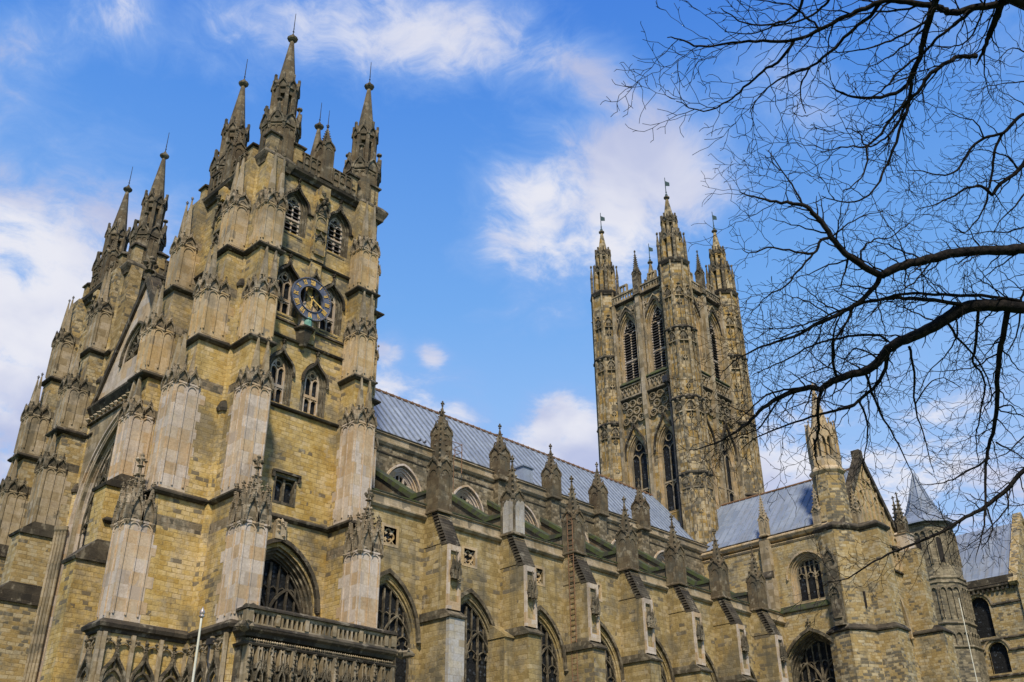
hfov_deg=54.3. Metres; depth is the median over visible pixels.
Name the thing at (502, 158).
sky
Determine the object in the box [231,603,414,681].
porch
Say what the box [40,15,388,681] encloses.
bell tower
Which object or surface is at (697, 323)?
window
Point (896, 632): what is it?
transept
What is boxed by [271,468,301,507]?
window
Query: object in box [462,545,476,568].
quatrefoil window
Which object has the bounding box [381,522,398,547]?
quatrefoil window
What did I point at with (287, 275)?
window
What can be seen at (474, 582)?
nave
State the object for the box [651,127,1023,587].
bare tree
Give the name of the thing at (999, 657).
window
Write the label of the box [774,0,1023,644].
bare tree
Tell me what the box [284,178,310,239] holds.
window
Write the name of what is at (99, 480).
window
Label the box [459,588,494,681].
window
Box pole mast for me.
[958,598,977,681]
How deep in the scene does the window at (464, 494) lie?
66.93 m
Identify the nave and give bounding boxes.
[370,388,792,681]
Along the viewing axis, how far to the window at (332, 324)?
55.60 m
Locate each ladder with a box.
[452,441,461,491]
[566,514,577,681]
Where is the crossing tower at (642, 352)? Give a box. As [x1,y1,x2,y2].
[590,178,764,556]
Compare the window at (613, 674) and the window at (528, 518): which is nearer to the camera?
the window at (613, 674)
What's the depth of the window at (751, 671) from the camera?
71.31 m
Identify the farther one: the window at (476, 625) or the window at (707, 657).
the window at (707, 657)
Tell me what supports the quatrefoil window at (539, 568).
in the nave
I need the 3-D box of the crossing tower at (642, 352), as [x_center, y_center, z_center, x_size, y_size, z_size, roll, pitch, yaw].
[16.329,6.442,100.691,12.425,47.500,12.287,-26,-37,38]
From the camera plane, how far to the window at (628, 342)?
101.75 m
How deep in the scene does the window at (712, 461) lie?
93.58 m
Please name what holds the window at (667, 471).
in the crossing tower at (642, 352)
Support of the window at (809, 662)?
in the transept at (896, 632)
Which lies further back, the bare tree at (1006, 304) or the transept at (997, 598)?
the transept at (997, 598)
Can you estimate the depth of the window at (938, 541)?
105.70 m
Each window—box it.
[77,442,114,549]
[258,538,319,626]
[269,338,295,405]
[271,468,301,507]
[276,253,301,319]
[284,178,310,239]
[299,351,328,418]
[316,273,344,337]
[326,200,351,259]
[377,568,420,681]
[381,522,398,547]
[387,464,420,492]
[453,485,483,511]
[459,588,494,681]
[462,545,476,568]
[525,504,538,527]
[535,565,544,586]
[537,605,568,681]
[596,582,601,601]
[600,621,625,681]
[617,310,638,382]
[624,417,648,492]
[645,297,665,371]
[653,406,678,512]
[654,550,664,562]
[655,636,675,681]
[693,299,703,370]
[705,651,719,681]
[706,414,718,508]
[708,309,724,381]
[721,417,738,501]
[749,665,757,681]
[786,550,826,604]
[786,618,835,681]
[863,591,867,607]
[899,593,914,640]
[916,537,944,561]
[970,593,995,638]
[983,637,1011,673]
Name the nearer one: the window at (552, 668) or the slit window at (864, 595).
the window at (552, 668)
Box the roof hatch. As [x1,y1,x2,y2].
[514,464,534,482]
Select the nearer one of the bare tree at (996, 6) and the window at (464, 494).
the bare tree at (996, 6)
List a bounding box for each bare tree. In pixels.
[600,0,1023,241]
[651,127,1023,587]
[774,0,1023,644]
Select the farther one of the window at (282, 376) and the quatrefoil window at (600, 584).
the quatrefoil window at (600, 584)
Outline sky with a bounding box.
[0,0,1023,535]
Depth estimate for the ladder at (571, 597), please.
59.35 m
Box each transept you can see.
[701,383,961,681]
[956,512,1023,681]
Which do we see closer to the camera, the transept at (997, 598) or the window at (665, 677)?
the window at (665, 677)
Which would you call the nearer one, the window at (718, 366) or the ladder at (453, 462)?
the ladder at (453, 462)
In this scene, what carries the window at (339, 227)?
in the bell tower at (242, 469)
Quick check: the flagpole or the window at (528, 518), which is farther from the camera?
the window at (528, 518)
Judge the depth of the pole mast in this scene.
98.63 m
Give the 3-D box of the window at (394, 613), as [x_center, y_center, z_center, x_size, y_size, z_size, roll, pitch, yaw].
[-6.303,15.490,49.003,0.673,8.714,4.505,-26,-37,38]
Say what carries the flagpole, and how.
on the path
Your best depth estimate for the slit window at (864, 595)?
73.98 m
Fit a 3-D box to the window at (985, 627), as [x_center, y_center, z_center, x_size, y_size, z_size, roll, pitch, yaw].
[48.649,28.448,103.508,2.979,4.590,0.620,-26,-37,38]
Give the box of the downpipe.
[206,637,216,681]
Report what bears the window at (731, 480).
in the crossing tower at (642, 352)
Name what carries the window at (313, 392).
in the bell tower at (242, 469)
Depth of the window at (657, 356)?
99.61 m
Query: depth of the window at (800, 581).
77.39 m
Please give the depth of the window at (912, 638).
78.92 m
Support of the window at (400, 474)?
in the nave
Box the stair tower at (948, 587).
[904,473,989,681]
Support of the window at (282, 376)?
in the bell tower at (242, 469)
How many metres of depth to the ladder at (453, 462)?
66.68 m
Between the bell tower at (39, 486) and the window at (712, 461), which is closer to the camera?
the bell tower at (39, 486)
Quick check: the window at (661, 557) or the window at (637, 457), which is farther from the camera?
the window at (637, 457)
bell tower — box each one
[0,135,169,681]
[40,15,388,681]
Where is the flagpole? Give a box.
[191,607,204,681]
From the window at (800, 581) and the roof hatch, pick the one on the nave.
the roof hatch
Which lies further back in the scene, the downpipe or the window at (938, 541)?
the window at (938, 541)

